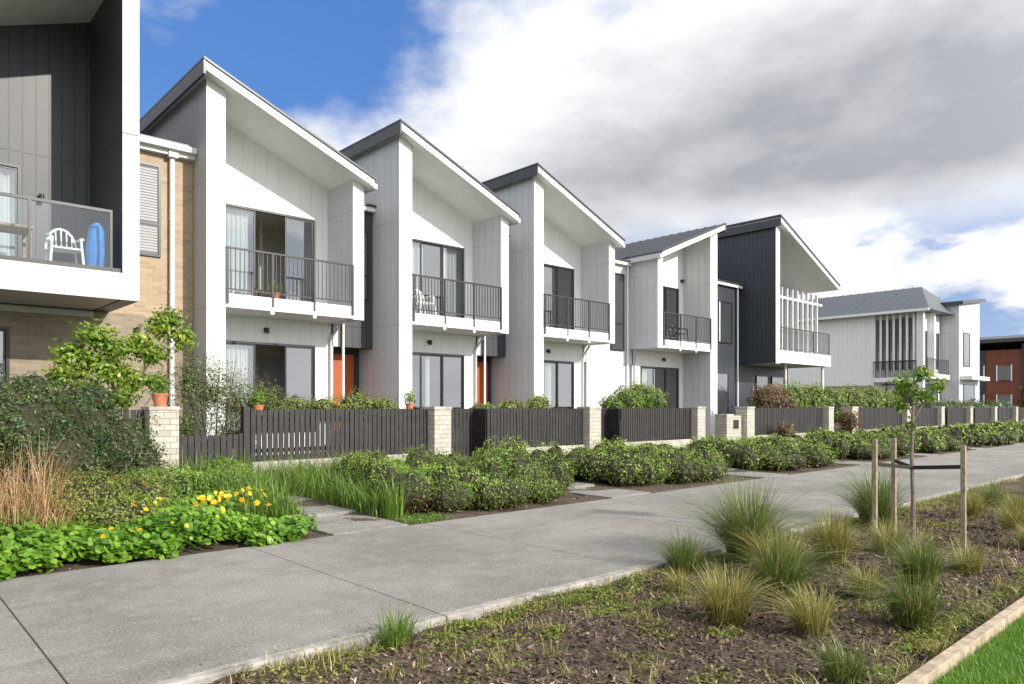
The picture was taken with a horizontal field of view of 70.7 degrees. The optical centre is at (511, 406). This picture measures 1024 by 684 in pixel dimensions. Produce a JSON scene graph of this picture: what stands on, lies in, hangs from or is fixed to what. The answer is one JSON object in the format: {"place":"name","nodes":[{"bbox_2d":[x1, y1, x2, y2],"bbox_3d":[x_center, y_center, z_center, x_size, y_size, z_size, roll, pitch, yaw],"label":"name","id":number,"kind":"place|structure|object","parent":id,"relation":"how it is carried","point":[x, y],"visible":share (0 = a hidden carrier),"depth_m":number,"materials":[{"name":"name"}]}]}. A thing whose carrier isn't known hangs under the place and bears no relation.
{"place":"outdoors","nodes":[
{"label":"outdoors","id":0,"kind":"place"},
{"bbox_2d":[0,443,1023,683],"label":"concrete footpath","id":1,"kind":"structure","parent":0,"point":[147,621],"depth_m":6.37,"materials":[{"name":"concrete"}]},
{"bbox_2d":[0,473,317,580],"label":"nasturtium bed","id":2,"kind":"object","parent":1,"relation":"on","point":[174,522],"visible":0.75,"depth_m":7.34,"materials":[{"name":"green plant"}]},
{"bbox_2d":[1,441,1023,579],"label":"planting bed","id":3,"kind":"object","parent":1,"relation":"on","point":[204,548],"visible":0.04,"depth_m":10.69,"materials":[{"name":"wood"}]},
{"bbox_2d":[0,427,138,537],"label":"twiggy dry grass","id":4,"kind":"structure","parent":3,"relation":"on","point":[17,506],"depth_m":7.18,"materials":[{"name":"plant"}]},
{"bbox_2d":[0,371,169,500],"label":"dense shrub","id":5,"kind":"object","parent":3,"relation":"on","point":[114,443],"visible":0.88,"depth_m":10.13,"materials":[{"name":"green plant"}]},
{"bbox_2d":[0,467,187,533],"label":"rounded shrub","id":6,"kind":"object","parent":3,"relation":"on","point":[112,511],"visible":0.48,"depth_m":7.81,"materials":[{"name":"green plant"}]},
{"bbox_2d":[111,455,270,502],"bbox_3d":[-4.274,1.113,10.357,1.792,0.781,3.301,0,0,3],"label":"flowering shrub","id":7,"kind":"object","parent":3,"relation":"on","point":[186,485],"visible":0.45,"depth_m":9.59,"materials":[{"name":"green plant"}]},
{"bbox_2d":[172,448,292,491],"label":"strap leaf grass","id":8,"kind":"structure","parent":3,"relation":"on","point":[201,462],"depth_m":11.80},
{"bbox_2d":[241,407,249,465],"bbox_3d":[-4.858,0.700,13.147,0.120,1.400,0.150,0,0,-42],"label":"fence post","id":9,"kind":"object","parent":3,"relation":"on","point":[245,421],"visible":0.54,"depth_m":13.09,"materials":[{"name":"paint"}]},
{"bbox_2d":[185,457,319,517],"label":"strap leaf grass","id":10,"kind":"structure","parent":3,"relation":"on","point":[262,507],"depth_m":9.04,"materials":[{"name":"plant"}]},
{"bbox_2d":[267,445,359,500],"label":"strap leaf grass","id":11,"kind":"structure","parent":3,"relation":"on","point":[296,477],"depth_m":11.44,"materials":[{"name":"plant"}]},
{"bbox_2d":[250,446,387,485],"bbox_3d":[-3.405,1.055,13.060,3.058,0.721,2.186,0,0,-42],"label":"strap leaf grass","id":12,"kind":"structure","parent":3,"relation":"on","point":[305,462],"depth_m":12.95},
{"bbox_2d":[313,468,433,517],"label":"strap leaf grass","id":13,"kind":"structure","parent":3,"relation":"on","point":[359,498],"depth_m":10.29,"materials":[{"name":"plant"}]},
{"bbox_2d":[366,475,411,518],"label":"iris clump","id":14,"kind":"object","parent":3,"relation":"on","point":[392,506],"visible":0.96,"depth_m":9.71,"materials":[{"name":"green plant"}]},
{"bbox_2d":[392,510,450,523],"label":"groundcover","id":15,"kind":"object","parent":3,"relation":"on","point":[419,519],"visible":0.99,"depth_m":9.68,"materials":[{"name":"green plant"}]},
{"bbox_2d":[318,434,577,513],"bbox_3d":[-0.901,0.998,11.924,4.023,1.053,3.578,0,0,-42],"label":"hedge","id":16,"kind":"object","parent":3,"relation":"on","point":[490,477],"visible":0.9,"depth_m":10.96,"materials":[{"name":"green plant"}]},
{"bbox_2d":[545,435,737,486],"bbox_3d":[2.710,1.072,15.076,4.205,0.890,3.276,0,0,-42],"label":"hedge","id":17,"kind":"object","parent":3,"relation":"on","point":[613,461],"visible":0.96,"depth_m":14.07,"materials":[{"name":"green plant"}]},
{"bbox_2d":[682,433,842,470],"bbox_3d":[6.322,1.082,18.455,4.124,0.885,3.370,0,0,-42],"label":"hedge","id":18,"kind":"object","parent":3,"relation":"on","point":[776,452],"visible":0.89,"depth_m":17.41,"materials":[{"name":"green plant"}]},
{"bbox_2d":[775,408,863,437],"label":"shrub","id":19,"kind":"object","parent":3,"relation":"on","point":[848,421],"visible":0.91,"depth_m":29.60,"materials":[{"name":"brown plant"}]},
{"bbox_2d":[782,426,917,459],"bbox_3d":[10.117,1.063,21.654,4.646,0.933,3.223,0,0,-42],"label":"hedge","id":20,"kind":"object","parent":3,"relation":"on","point":[856,445],"visible":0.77,"depth_m":20.73,"materials":[{"name":"green plant"}]},
{"bbox_2d":[853,424,971,452],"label":"hedge","id":21,"kind":"object","parent":3,"relation":"on","point":[931,441],"visible":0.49,"depth_m":24.13,"materials":[{"name":"green plant"}]},
{"bbox_2d":[916,421,1023,446],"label":"hedge","id":22,"kind":"object","parent":3,"relation":"on","point":[978,434],"visible":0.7,"depth_m":28.16,"materials":[{"name":"green plant"}]},
{"bbox_2d":[685,407,705,441],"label":"brick pier","id":23,"kind":"structure","parent":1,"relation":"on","point":[697,421],"depth_m":22.75,"materials":[{"name":"brick"}]},
{"bbox_2d":[139,0,1023,336],"label":"sky","id":24,"kind":"structure","parent":0,"point":[888,135],"materials":[{"name":"blue"}]},
{"bbox_2d":[187,419,1018,465],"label":"front yard ground","id":25,"kind":"structure","parent":0,"point":[836,429],"depth_m":21.71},
{"bbox_2d":[0,0,196,458],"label":"townhouse","id":26,"kind":"structure","parent":25,"relation":"on","point":[80,154],"depth_m":14.08,"materials":[{"name":"grey metal"}]},
{"bbox_2d":[0,326,9,386],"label":"window frame","id":27,"kind":"structure","parent":26,"relation":"in","point":[6,330],"depth_m":13.55,"materials":[{"name":"grey metal"}]},
{"bbox_2d":[0,162,20,256],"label":"window frame","id":28,"kind":"structure","parent":26,"relation":"in","point":[17,168],"depth_m":13.90,"materials":[{"name":"grey metal"}]},
{"bbox_2d":[0,222,33,257],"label":"outdoor table","id":29,"kind":"object","parent":26,"relation":"on","point":[12,228],"visible":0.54,"depth_m":12.63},
{"bbox_2d":[44,228,84,264],"bbox_3d":[-8.123,-2.843,13.083,0.596,0.896,0.618,0,0,-42],"label":"plastic garden chair","id":30,"kind":"object","parent":26,"relation":"on","point":[49,236],"visible":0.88,"depth_m":13.06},
{"bbox_2d":[85,223,104,266],"bbox_3d":[-7.633,-2.907,13.215,0.309,0.914,0.309,0,0,-42],"label":"folded umbrella","id":31,"kind":"object","parent":26,"relation":"on","point":[95,250],"visible":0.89,"depth_m":13.11,"materials":[{"name":"blue fabric"}]},
{"bbox_2d":[139,164,157,254],"bbox_3d":[-7.953,-4.250,15.473,0.680,1.900,0.018,0,0,-43],"label":"window shutter","id":32,"kind":"structure","parent":26,"relation":"in","point":[142,165],"depth_m":15.58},
{"bbox_2d":[139,161,160,257],"bbox_3d":[-7.948,-4.250,15.468,0.780,2.000,0.047,0,0,-43],"label":"window frame","id":33,"kind":"structure","parent":26,"relation":"in","point":[140,162],"depth_m":15.68,"materials":[{"name":"grey metal"}]},
{"bbox_2d":[41,304,198,416],"bbox_3d":[-6.712,-0.304,12.480,2.459,3.112,0.918,0,0,-42],"label":"citrus tree","id":34,"kind":"object","parent":25,"relation":"on","point":[115,349],"visible":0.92,"depth_m":12.29,"materials":[{"name":"green plant"}]},
{"bbox_2d":[156,343,288,464],"bbox_3d":[-5.394,0.098,13.593,2.791,2.559,1.275,0,0,-42],"label":"flowering bush","id":35,"kind":"object","parent":25,"relation":"on","point":[212,397],"visible":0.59,"depth_m":13.36,"materials":[{"name":"green plant"}]},
{"bbox_2d":[139,56,376,456],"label":"townhouse","id":36,"kind":"structure","parent":25,"relation":"on","point":[278,195],"depth_m":17.73,"materials":[{"name":"paint"}]},
{"bbox_2d":[258,358,278,427],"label":"interior doors","id":37,"kind":"structure","parent":36,"relation":"in","point":[265,365],"depth_m":20.78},
{"bbox_2d":[226,203,314,301],"bbox_3d":[-6.031,-3.690,17.979,2.400,2.320,0.120,0,0,-43],"label":"window frame","id":38,"kind":"structure","parent":36,"relation":"in","point":[238,207],"depth_m":18.22,"materials":[{"name":"grey metal"}]},
{"bbox_2d":[226,340,314,433],"bbox_3d":[-6.031,-0.465,17.979,2.400,2.230,0.120,0,0,-43],"label":"window frame","id":39,"kind":"structure","parent":36,"relation":"in","point":[253,344],"depth_m":18.24,"materials":[{"name":"grey metal"}]},
{"bbox_2d":[333,354,353,405],"bbox_3d":[-4.776,-0.400,20.021,0.850,2.100,0.055,0,0,-43],"label":"front door","id":40,"kind":"structure","parent":36,"relation":"in","point":[337,358],"depth_m":20.03,"materials":[{"name":"orange paint"}]},
{"bbox_2d":[244,384,404,430],"bbox_3d":[-3.887,0.009,15.273,3.700,1.017,0.810,0,0,-42],"label":"yard shrub","id":41,"kind":"object","parent":25,"relation":"on","point":[355,401],"visible":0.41,"depth_m":15.20,"materials":[{"name":"green plant"}]},
{"bbox_2d":[339,119,520,408],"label":"townhouse","id":42,"kind":"structure","parent":25,"relation":"on","point":[442,222],"depth_m":20.94,"materials":[{"name":"paint"}]},
{"bbox_2d":[412,238,463,317],"bbox_3d":[-2.381,-3.690,21.323,2.400,2.320,0.120,0,0,-43],"label":"window frame","id":43,"kind":"structure","parent":42,"relation":"in","point":[442,246],"depth_m":21.58,"materials":[{"name":"grey metal"}]},
{"bbox_2d":[412,352,463,408],"bbox_3d":[-2.381,-0.465,21.323,2.400,2.230,0.120,0,0,-43],"label":"window frame","id":44,"kind":"structure","parent":42,"relation":"in","point":[421,354],"depth_m":21.58,"materials":[{"name":"grey metal"}]},
{"bbox_2d":[477,362,487,404],"bbox_3d":[-1.126,-0.400,23.365,0.850,2.100,0.055,0,0,-43],"label":"front door","id":45,"kind":"structure","parent":42,"relation":"in","point":[480,365],"depth_m":23.45,"materials":[{"name":"orange paint"}]},
{"bbox_2d":[451,408,472,456],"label":"garden gate","id":46,"kind":"structure","parent":25,"relation":"on","point":[462,429],"depth_m":17.23,"materials":[{"name":"paint"}]},
{"bbox_2d":[473,409,486,451],"bbox_3d":[-0.810,0.575,17.343,0.062,1.050,0.628,0,0,-42],"label":"paling fence","id":47,"kind":"object","parent":25,"relation":"on","point":[479,427],"visible":0.79,"depth_m":17.26,"materials":[{"name":"paint"}]},
{"bbox_2d":[465,392,552,414],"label":"yard shrub","id":48,"kind":"object","parent":25,"relation":"on","point":[537,402],"visible":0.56,"depth_m":19.12,"materials":[{"name":"green plant"}]},
{"bbox_2d":[481,162,624,444],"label":"townhouse","id":49,"kind":"structure","parent":25,"relation":"on","point":[565,243],"depth_m":23.71,"materials":[{"name":"paint"}]},
{"bbox_2d":[544,263,573,329],"bbox_3d":[1.268,-3.690,24.667,2.400,2.320,0.120,0,0,-43],"label":"window frame","id":50,"kind":"structure","parent":49,"relation":"in","point":[555,267],"depth_m":24.92,"materials":[{"name":"grey metal"}]},
{"bbox_2d":[544,360,573,407],"bbox_3d":[1.268,-0.465,24.667,2.400,2.230,0.120,0,0,-43],"label":"window frame","id":51,"kind":"structure","parent":49,"relation":"in","point":[545,361],"depth_m":24.93,"materials":[{"name":"grey metal"}]},
{"bbox_2d":[607,408,620,439],"bbox_3d":[2.861,0.575,20.707,0.062,1.050,0.628,0,0,-42],"label":"paling fence","id":52,"kind":"object","parent":25,"relation":"on","point":[613,422],"visible":0.62,"depth_m":20.62,"materials":[{"name":"paint"}]},
{"bbox_2d":[596,380,668,408],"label":"garden bush","id":53,"kind":"object","parent":25,"relation":"on","point":[638,396],"visible":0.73,"depth_m":22.18,"materials":[{"name":"green plant"}]},
{"bbox_2d":[584,223,726,435],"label":"townhouse","id":54,"kind":"structure","parent":25,"relation":"on","point":[661,282],"depth_m":28.60,"materials":[{"name":"paint"}]},
{"bbox_2d":[612,274,622,349],"bbox_3d":[3.952,-3.550,27.060,0.690,2.800,0.018,0,0,-43],"label":"window glass","id":55,"kind":"structure","parent":54,"relation":"in","point":[618,344],"depth_m":27.09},
{"bbox_2d":[640,366,678,407],"bbox_3d":[5.902,-0.465,28.913,2.530,2.230,0.120,0,0,-43],"label":"window frame","id":56,"kind":"structure","parent":54,"relation":"in","point":[665,369],"depth_m":29.18,"materials":[{"name":"grey metal"}]},
{"bbox_2d":[717,279,752,414],"bbox_3d":[6.480,-2.500,35.099,5.020,8.000,9.000,0,0,-42],"label":"townhouse link","id":57,"kind":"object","parent":25,"relation":"on","point":[734,380],"visible":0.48,"depth_m":32.23,"materials":[{"name":"paint"}]},
{"bbox_2d":[717,373,727,413],"bbox_3d":[8.889,-0.450,31.449,1.900,2.000,0.018,0,0,-43],"label":"window glass","id":58,"kind":"structure","parent":57,"relation":"in","point":[722,379],"depth_m":31.79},
{"bbox_2d":[717,301,730,342],"bbox_3d":[9.073,-3.725,31.617,2.000,1.750,0.018,0,0,-43],"label":"window glass","id":59,"kind":"structure","parent":57,"relation":"in","point":[725,308],"depth_m":31.90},
{"bbox_2d":[746,382,799,407],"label":"copper bush","id":60,"kind":"object","parent":25,"relation":"on","point":[769,396],"visible":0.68,"depth_m":27.39,"materials":[{"name":"brown plant"}]},
{"bbox_2d":[717,214,839,406],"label":"townhouse","id":61,"kind":"structure","parent":25,"relation":"on","point":[774,266],"depth_m":32.80,"materials":[{"name":"paint"}]},
{"bbox_2d":[772,378,903,425],"bbox_3d":[15.612,-0.065,34.065,13.820,2.367,2.107,0,0,-42],"label":"yard hedge","id":62,"kind":"object","parent":25,"relation":"on","point":[817,397],"visible":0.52,"depth_m":32.91,"materials":[{"name":"green plant"}]},
{"bbox_2d":[788,287,954,423],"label":"corner townhouse block","id":63,"kind":"structure","parent":25,"relation":"on","point":[880,339],"depth_m":48.03,"materials":[{"name":"paint"}]},
{"bbox_2d":[940,299,989,424],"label":"corner townhouse block","id":64,"kind":"structure","parent":25,"relation":"on","point":[960,340],"depth_m":48.64,"materials":[{"name":"paint"}]},
{"bbox_2d":[915,398,1016,424],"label":"yard hedge","id":65,"kind":"object","parent":25,"relation":"on","point":[948,404],"visible":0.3,"depth_m":45.38,"materials":[{"name":"green plant"}]},
{"bbox_2d":[980,343,1023,401],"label":"dark bay","id":66,"kind":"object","parent":25,"relation":"on","point":[982,364],"visible":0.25,"depth_m":77.66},
{"bbox_2d":[986,349,1021,417],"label":"walls","id":67,"kind":"structure","parent":25,"relation":"on","point":[1009,357],"depth_m":76.35,"materials":[{"name":"brick"}]},
{"bbox_2d":[980,366,1010,403],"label":"windows","id":68,"kind":"structure","parent":67,"relation":"attached to","point":[1003,372],"depth_m":76.40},
{"bbox_2d":[980,335,1023,350],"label":"roof","id":69,"kind":"structure","parent":67,"relation":"on","point":[1002,342],"depth_m":77.34,"materials":[{"name":"metal"}]},
{"bbox_2d":[928,612,1023,683],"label":"lawn","id":70,"kind":"structure","parent":0,"point":[1020,644],"depth_m":4.26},
{"label":"ground","id":71,"kind":"structure","parent":0,"visible":0},
{"bbox_2d":[141,407,179,473],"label":"brick pier","id":72,"kind":"structure","parent":71,"relation":"on","point":[167,430],"depth_m":12.03,"materials":[{"name":"brick"}]},
{"bbox_2d":[149,377,169,406],"bbox_3d":[-5.947,-0.257,12.183,0.325,0.515,0.353,0,0,-42],"label":"terracotta pot","id":73,"kind":"object","parent":72,"relation":"on","point":[159,399],"visible":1,"depth_m":12.12,"materials":[{"name":"orange ceramic"}]},
{"bbox_2d":[179,433,242,476],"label":"garden gate","id":74,"kind":"structure","parent":72,"relation":"attached to","point":[194,444],"depth_m":12.63,"materials":[{"name":"paint"}]},
{"bbox_2d":[250,409,426,475],"bbox_3d":[-3.351,0.821,14.596,4.000,1.558,0.230,0,0,-42],"label":"paling fence","id":75,"kind":"object","parent":71,"relation":"on","point":[394,430],"visible":0.67,"depth_m":14.35,"materials":[{"name":"paint"}]},
{"bbox_2d":[422,407,451,454],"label":"brick pier","id":76,"kind":"structure","parent":71,"relation":"on","point":[439,428],"depth_m":15.90,"materials":[{"name":"brick"}]},
{"bbox_2d":[486,408,584,453],"bbox_3d":[0.630,0.821,18.244,3.400,1.557,0.230,0,0,-42],"label":"paling fence","id":77,"kind":"object","parent":71,"relation":"on","point":[561,426],"visible":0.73,"depth_m":18.19,"materials":[{"name":"paint"}]},
{"bbox_2d":[154,474,1023,683],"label":"concrete path edge","id":78,"kind":"object","parent":71,"relation":"on","point":[472,613],"visible":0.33,"depth_m":5.11,"materials":[{"name":"concrete"}]},
{"bbox_2d":[577,407,601,448],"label":"brick pier","id":79,"kind":"structure","parent":71,"relation":"on","point":[591,422],"depth_m":19.32,"materials":[{"name":"brick"}]},
{"bbox_2d":[203,476,1023,683],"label":"mulch bed","id":80,"kind":"object","parent":71,"relation":"on","point":[566,642],"visible":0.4,"depth_m":4.75,"materials":[{"name":"wood"}]},
{"bbox_2d":[336,601,438,647],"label":"tussock grass","id":81,"kind":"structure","parent":80,"relation":"on","point":[398,631],"depth_m":4.69,"materials":[{"name":"green plant"}]},
{"bbox_2d":[208,476,1023,683],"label":"grass tufts","id":82,"kind":"object","parent":80,"relation":"on","point":[926,647],"visible":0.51,"depth_m":5.05,"materials":[{"name":"plant"}]},
{"bbox_2d":[219,488,1023,683],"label":"weeds","id":83,"kind":"object","parent":80,"relation":"on","point":[610,597],"visible":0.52,"depth_m":5.09,"materials":[{"name":"green plant"}]},
{"bbox_2d":[650,563,698,593],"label":"tussock grass","id":84,"kind":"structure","parent":80,"relation":"on","point":[677,585],"depth_m":6.00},
{"bbox_2d":[629,523,739,573],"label":"tussock grass","id":85,"kind":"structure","parent":80,"relation":"on","point":[685,556],"depth_m":6.69,"materials":[{"name":"plant"}]},
{"bbox_2d":[657,558,801,623],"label":"tussock grass","id":86,"kind":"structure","parent":80,"relation":"on","point":[723,602],"depth_m":5.19,"materials":[{"name":"plant"}]},
{"bbox_2d":[617,467,883,564],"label":"tussock grass","id":87,"kind":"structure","parent":80,"relation":"on","point":[742,517],"depth_m":7.14,"materials":[{"name":"plant"}]},
{"bbox_2d":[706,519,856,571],"bbox_3d":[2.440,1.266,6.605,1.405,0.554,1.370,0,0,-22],"label":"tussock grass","id":88,"kind":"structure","parent":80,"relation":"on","point":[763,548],"depth_m":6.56,"materials":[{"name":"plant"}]},
{"bbox_2d":[695,523,897,599],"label":"tussock grass","id":89,"kind":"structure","parent":80,"relation":"on","point":[788,569],"depth_m":5.77,"materials":[{"name":"plant"}]},
{"bbox_2d":[747,579,867,636],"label":"tussock grass","id":90,"kind":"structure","parent":80,"relation":"on","point":[812,619],"depth_m":4.91,"materials":[{"name":"plant"}]},
{"bbox_2d":[752,628,906,683],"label":"tussock grass","id":91,"kind":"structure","parent":80,"relation":"on","point":[844,670],"depth_m":4.04,"materials":[{"name":"plant"}]},
{"bbox_2d":[774,503,907,563],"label":"tussock grass","id":92,"kind":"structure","parent":80,"relation":"on","point":[842,542],"depth_m":7.09,"materials":[{"name":"plant"}]},
{"bbox_2d":[817,560,920,598],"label":"tussock grass","id":93,"kind":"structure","parent":80,"relation":"on","point":[866,576],"depth_m":5.84,"materials":[{"name":"plant"}]},
{"bbox_2d":[781,459,980,525],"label":"tussock grass","id":94,"kind":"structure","parent":80,"relation":"on","point":[864,499],"depth_m":9.35,"materials":[{"name":"plant"}]},
{"bbox_2d":[849,510,950,555],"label":"tussock grass","id":95,"kind":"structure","parent":80,"relation":"on","point":[891,534],"depth_m":7.55,"materials":[{"name":"plant"}]},
{"bbox_2d":[809,560,1018,628],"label":"tussock grass","id":96,"kind":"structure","parent":80,"relation":"on","point":[915,610],"depth_m":5.01,"materials":[{"name":"plant"}]},
{"bbox_2d":[872,438,965,552],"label":"timber tree stakes","id":97,"kind":"object","parent":80,"relation":"on","point":[894,486],"visible":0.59,"depth_m":8.15,"materials":[{"name":"wood"}]},
{"bbox_2d":[878,459,959,469],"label":"rubber tree ties","id":98,"kind":"object","parent":97,"relation":"attached to","point":[901,465],"visible":1,"depth_m":8.19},
{"bbox_2d":[886,365,953,540],"bbox_3d":[4.660,0.537,8.277,0.667,2.047,0.408,0,0,-18],"label":"young staked tree","id":99,"kind":"object","parent":80,"relation":"on","point":[924,395],"visible":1,"depth_m":8.27,"materials":[{"name":"green plant"}]},
{"bbox_2d":[836,527,1004,584],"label":"tussock grass","id":100,"kind":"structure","parent":80,"relation":"on","point":[926,562],"depth_m":6.27,"materials":[{"name":"plant"}]},
{"bbox_2d":[920,538,1011,573],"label":"tussock grass","id":101,"kind":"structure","parent":80,"relation":"on","point":[968,567],"depth_m":6.70,"materials":[{"name":"plant"}]},
{"bbox_2d":[937,484,1011,516],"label":"tussock grass","id":102,"kind":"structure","parent":80,"relation":"on","point":[971,507],"depth_m":10.02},
{"bbox_2d":[943,477,1021,506],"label":"tussock grass","id":103,"kind":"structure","parent":80,"relation":"on","point":[991,493],"depth_m":11.08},
{"bbox_2d":[966,498,1023,531],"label":"tussock grass","id":104,"kind":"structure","parent":80,"relation":"on","point":[1008,523],"depth_m":8.96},
{"bbox_2d":[620,408,692,447],"bbox_3d":[4.354,0.821,21.656,3.500,1.558,0.230,0,0,-42],"label":"paling fence","id":105,"kind":"object","parent":71,"relation":"on","point":[638,425],"visible":0.77,"depth_m":21.57,"materials":[{"name":"paint"}]},
{"bbox_2d":[714,414,733,439],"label":"brick pier","id":106,"kind":"structure","parent":71,"relation":"on","point":[724,424],"depth_m":23.94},
{"bbox_2d":[735,407,754,438],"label":"brick pier","id":107,"kind":"structure","parent":71,"relation":"on","point":[747,414],"depth_m":24.81,"materials":[{"name":"brick"}]},
{"bbox_2d":[755,408,822,438],"bbox_3d":[10.370,0.821,27.168,5.820,1.558,0.230,0,0,-42],"label":"paling fence","id":108,"kind":"object","parent":71,"relation":"on","point":[767,420],"visible":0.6,"depth_m":27.10,"materials":[{"name":"paint"}]},
{"bbox_2d":[858,408,901,431],"bbox_3d":[16.747,0.821,33.012,5.720,1.558,0.230,0,0,-42],"label":"paling fence","id":109,"kind":"object","parent":71,"relation":"on","point":[878,417],"visible":0.58,"depth_m":33.02,"materials":[{"name":"paint"}]},
{"bbox_2d":[914,407,937,428],"bbox_3d":[21.300,0.821,37.184,3.270,1.558,0.230,0,0,-42],"label":"paling fence","id":110,"kind":"object","parent":71,"relation":"on","point":[925,417],"visible":0.66,"depth_m":37.19,"materials":[{"name":"paint"}]},
{"bbox_2d":[945,407,966,426],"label":"paling fence","id":111,"kind":"object","parent":71,"relation":"on","point":[955,415],"visible":0.61,"depth_m":40.32,"materials":[{"name":"paint"}]},
{"bbox_2d":[896,596,1023,683],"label":"timber edging","id":112,"kind":"object","parent":71,"relation":"on","point":[945,661],"visible":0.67,"depth_m":4.43,"materials":[{"name":"wood"}]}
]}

